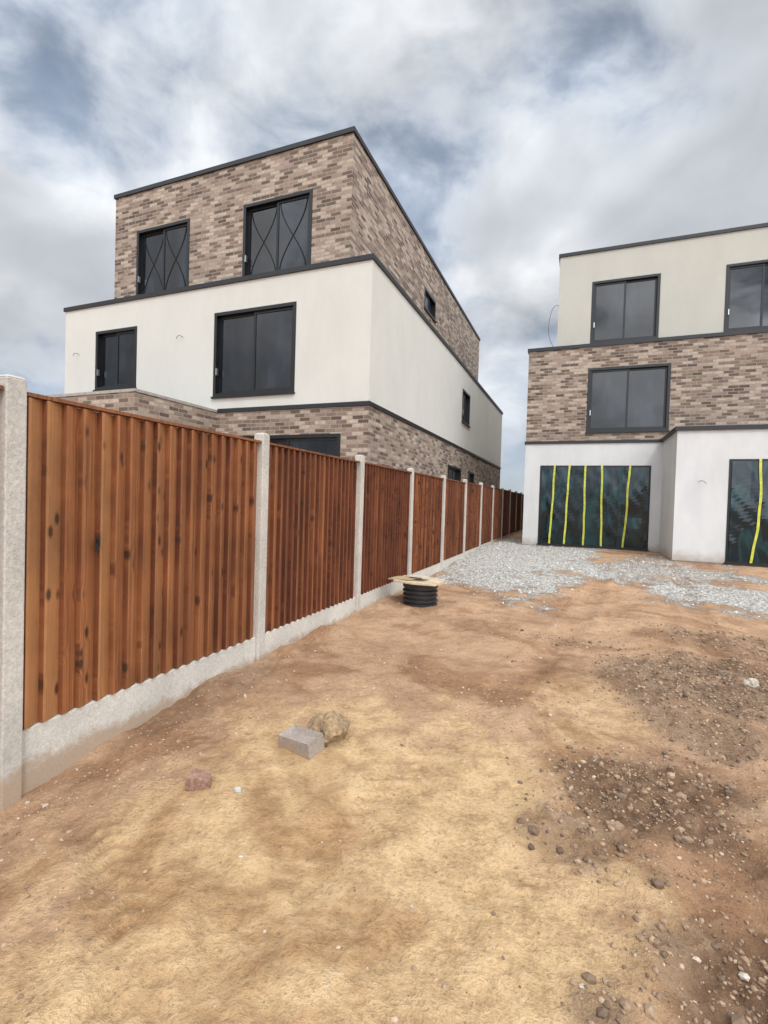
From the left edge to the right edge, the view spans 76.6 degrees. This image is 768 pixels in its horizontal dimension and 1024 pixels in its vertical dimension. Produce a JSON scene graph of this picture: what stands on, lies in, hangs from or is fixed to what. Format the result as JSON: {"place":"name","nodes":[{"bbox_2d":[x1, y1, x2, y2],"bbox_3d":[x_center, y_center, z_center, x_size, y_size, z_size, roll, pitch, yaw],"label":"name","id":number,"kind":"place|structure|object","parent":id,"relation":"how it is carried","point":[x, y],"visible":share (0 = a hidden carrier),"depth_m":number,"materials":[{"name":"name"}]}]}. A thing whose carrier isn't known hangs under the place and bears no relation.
{"place":"outdoors","nodes":[
{"label":"outdoors","id":0,"kind":"place"},
{"bbox_2d":[0,530,767,1023],"bbox_3d":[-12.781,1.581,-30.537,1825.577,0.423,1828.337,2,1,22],"label":"ground","id":1,"kind":"structure","parent":0,"point":[300,810],"depth_m":2.00,"materials":[{"name":"soil"}]},
{"bbox_2d":[185,768,210,790],"bbox_3d":[-0.859,1.256,2.277,0.116,0.065,0.083,5,7,-3],"label":"broken brick","id":2,"kind":"object","parent":1,"relation":"on","point":[197,779],"visible":0.94,"depth_m":2.24,"materials":[{"name":"brick"}]},
{"bbox_2d":[234,786,241,792],"bbox_3d":[-0.667,1.268,2.221,0.034,0.031,0.032,2,1,22],"label":"pebble","id":3,"kind":"object","parent":1,"relation":"on","point":[238,789],"visible":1,"depth_m":2.21,"materials":[{"name":"stone"}]},
{"bbox_2d":[0,374,523,810],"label":"garden fence","id":4,"kind":"object","parent":1,"relation":"on","point":[150,567],"visible":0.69,"depth_m":3.10,"materials":[{"name":"wood"}]},
{"bbox_2d":[278,724,324,759],"bbox_3d":[-0.447,1.241,2.628,0.220,0.089,0.125,-2,6,34],"label":"concrete brick","id":5,"kind":"object","parent":1,"relation":"on","point":[305,743],"visible":0.97,"depth_m":2.60,"materials":[{"name":"grey concrete"}]},
{"bbox_2d":[307,710,349,746],"bbox_3d":[-0.312,1.240,2.749,0.240,0.231,0.259,2,1,22],"label":"rock","id":6,"kind":"object","parent":1,"relation":"on","point":[332,726],"visible":0.72,"depth_m":2.67,"materials":[{"name":"stone"}]},
{"bbox_2d":[0,567,767,1023],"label":"pebbles","id":7,"kind":"object","parent":1,"relation":"on","point":[638,1005],"visible":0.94,"depth_m":2.31,"materials":[{"name":"stone"}]},
{"bbox_2d":[388,575,444,607],"bbox_3d":[0.431,1.095,6.500,0.730,0.504,0.580,2,1,22],"label":"drainage inspection chamber","id":8,"kind":"object","parent":1,"relation":"on","point":[420,591],"visible":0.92,"depth_m":6.30,"materials":[{"name":"black plastic"}]},
{"bbox_2d":[502,622,767,1023],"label":"soil clods","id":9,"kind":"object","parent":1,"relation":"on","point":[650,1011],"visible":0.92,"depth_m":2.25,"materials":[{"name":"brown soil"}]},
{"bbox_2d":[522,544,767,567],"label":"plinth","id":10,"kind":"structure","parent":1,"relation":"on","point":[679,560],"depth_m":10.66,"materials":[{"name":"grey concrete"}]},
{"bbox_2d":[522,429,767,562],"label":"ground storey walls","id":11,"kind":"structure","parent":10,"relation":"on","point":[688,514],"depth_m":10.79,"materials":[{"name":"white paint"}]},
{"bbox_2d":[537,465,650,550],"bbox_3d":[5.697,-0.149,13.320,2.814,2.242,0.171,2,1,22],"label":"patio door","id":12,"kind":"structure","parent":11,"relation":"attached to","point":[606,507],"depth_m":13.24,"materials":[{"name":"black glass"}]},
{"bbox_2d":[526,332,767,441],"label":"first storey walls","id":13,"kind":"structure","parent":11,"relation":"on","point":[721,380],"depth_m":12.54,"materials":[{"name":"brick"}]},
{"bbox_2d":[585,363,670,432],"bbox_3d":[6.490,-3.003,12.979,2.014,1.769,0.160,2,1,22],"label":"first window","id":14,"kind":"structure","parent":13,"relation":"attached to","point":[627,399],"depth_m":12.99,"materials":[{"name":"grey glass"}]},
{"bbox_2d":[525,222,767,444],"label":"coping and bands","id":15,"kind":"object","parent":13,"relation":"attached to","point":[728,230],"visible":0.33,"depth_m":12.95,"materials":[{"name":"black metal"}]},
{"bbox_2d":[557,227,767,345],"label":"top storey walls","id":16,"kind":"structure","parent":13,"relation":"on","point":[692,271],"depth_m":12.97,"materials":[{"name":"white paint"}]},
{"bbox_2d":[590,273,660,342],"bbox_3d":[6.650,-5.565,13.450,1.734,1.779,0.160,2,1,22],"label":"top window","id":17,"kind":"structure","parent":16,"relation":"attached to","point":[624,309],"depth_m":13.47,"materials":[{"name":"grey glass"}]},
{"bbox_2d":[724,259,767,331],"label":"top window","id":18,"kind":"structure","parent":16,"relation":"attached to","point":[746,297],"depth_m":12.42,"materials":[{"name":"black glass"}]},
{"bbox_2d":[661,424,767,441],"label":"extension coping","id":19,"kind":"object","parent":11,"relation":"on","point":[713,427],"visible":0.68,"depth_m":10.49,"materials":[{"name":"black metal"}]},
{"bbox_2d":[724,459,767,566],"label":"patio door","id":20,"kind":"structure","parent":11,"relation":"attached to","point":[747,527],"depth_m":10.30,"materials":[{"name":"black glass"}]},
{"bbox_2d":[719,670,728,675],"bbox_3d":[2.799,1.334,4.007,0.076,0.063,0.061,2,1,22],"label":"rock","id":21,"kind":"object","parent":1,"relation":"on","point":[724,673],"visible":0.79,"depth_m":3.99,"materials":[{"name":"stone"}]},
{"bbox_2d":[743,678,758,687],"bbox_3d":[2.813,1.312,3.723,0.139,0.077,0.080,1,1,-11],"label":"rock","id":22,"kind":"object","parent":1,"relation":"on","point":[752,682],"visible":0.9,"depth_m":3.71,"materials":[{"name":"stone"}]},
{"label":"plinth","id":23,"kind":"object","parent":1,"relation":"on","visible":0},
{"bbox_2d":[55,391,499,488],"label":"ground storey walls","id":24,"kind":"structure","parent":23,"relation":"on","point":[372,435],"depth_m":9.52,"materials":[{"name":"brick"}]},
{"bbox_2d":[45,388,216,412],"bbox_3d":[-6.009,-2.166,10.044,4.680,0.050,2.015,2,1,22],"label":"extension coping","id":25,"kind":"object","parent":24,"relation":"on","point":[130,390],"visible":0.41,"depth_m":8.74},
{"bbox_2d":[65,259,501,466],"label":"first storey walls","id":26,"kind":"structure","parent":24,"relation":"on","point":[364,332],"depth_m":10.25,"materials":[{"name":"white paint"}]},
{"bbox_2d":[93,326,136,390],"bbox_3d":[-6.158,-3.499,11.209,1.344,1.399,0.160,2,1,22],"label":"first window","id":27,"kind":"structure","parent":26,"relation":"attached to","point":[115,358],"depth_m":11.22,"materials":[{"name":"black glass"}]},
{"bbox_2d":[210,301,296,398],"bbox_3d":[-2.616,-3.207,9.786,2.014,1.769,0.160,2,1,22],"label":"first window","id":28,"kind":"structure","parent":26,"relation":"attached to","point":[254,351],"depth_m":9.79,"materials":[{"name":"black glass"}]},
{"bbox_2d":[63,126,502,468],"bbox_3d":[-1.002,-4.907,17.604,8.170,5.510,15.870,2,1,22],"label":"coping and bands","id":29,"kind":"object","parent":26,"relation":"attached to","point":[371,256],"visible":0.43,"depth_m":10.28,"materials":[{"name":"black metal"}]},
{"bbox_2d":[114,132,478,380],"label":"top storey walls","id":30,"kind":"structure","parent":26,"relation":"on","point":[356,210],"depth_m":10.70,"materials":[{"name":"brick"}]},
{"bbox_2d":[136,218,189,294],"bbox_3d":[-5.147,-5.823,11.340,1.654,1.679,0.160,2,1,22],"label":"top window","id":31,"kind":"structure","parent":30,"relation":"attached to","point":[162,259],"depth_m":11.35,"materials":[{"name":"black glass"}]},
{"bbox_2d":[242,188,312,275],"bbox_3d":[-2.235,-5.710,10.169,1.734,1.679,0.160,2,1,22],"label":"top window","id":32,"kind":"structure","parent":30,"relation":"attached to","point":[277,233],"depth_m":10.17,"materials":[{"name":"black glass"}]},
{"bbox_2d":[424,287,436,322],"bbox_3d":[1.343,-6.132,14.465,0.160,0.629,1.184,2,1,22],"label":"side window top","id":33,"kind":"structure","parent":30,"relation":"attached to","point":[429,305],"depth_m":14.55,"materials":[{"name":"black glass"}]},
{"bbox_2d":[461,389,470,427],"bbox_3d":[2.695,-3.426,16.157,0.160,1.089,1.184,2,1,22],"label":"window","id":34,"kind":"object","parent":26,"relation":"attached to","point":[466,396],"visible":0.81,"depth_m":16.46,"materials":[{"name":"black glass"}]},
{"bbox_2d":[241,433,340,456],"bbox_3d":[-1.919,-0.278,9.534,2.384,2.449,0.160,2,1,22],"label":"patio door","id":35,"kind":"structure","parent":24,"relation":"attached to","point":[328,444],"depth_m":9.30,"materials":[{"name":"black glass"}]},
{"bbox_2d":[447,464,460,480],"bbox_3d":[2.139,-0.787,15.032,0.160,1.229,1.734,2,1,22],"label":"window","id":36,"kind":"structure","parent":24,"relation":"attached to","point":[454,472],"depth_m":15.16,"materials":[{"name":"black glass"}]},
{"bbox_2d":[468,471,473,482],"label":"window","id":37,"kind":"structure","parent":24,"relation":"attached to","point":[470,477],"depth_m":17.64,"materials":[{"name":"black glass"}]},
{"bbox_2d":[0,0,767,493],"label":"sky","id":38,"kind":"structure","parent":0,"point":[512,136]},
{"bbox_2d":[435,538,767,621],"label":"limestone gravel","id":39,"kind":"structure","parent":0,"point":[541,565],"depth_m":9.41,"materials":[{"name":"grey gravel"}]}
]}

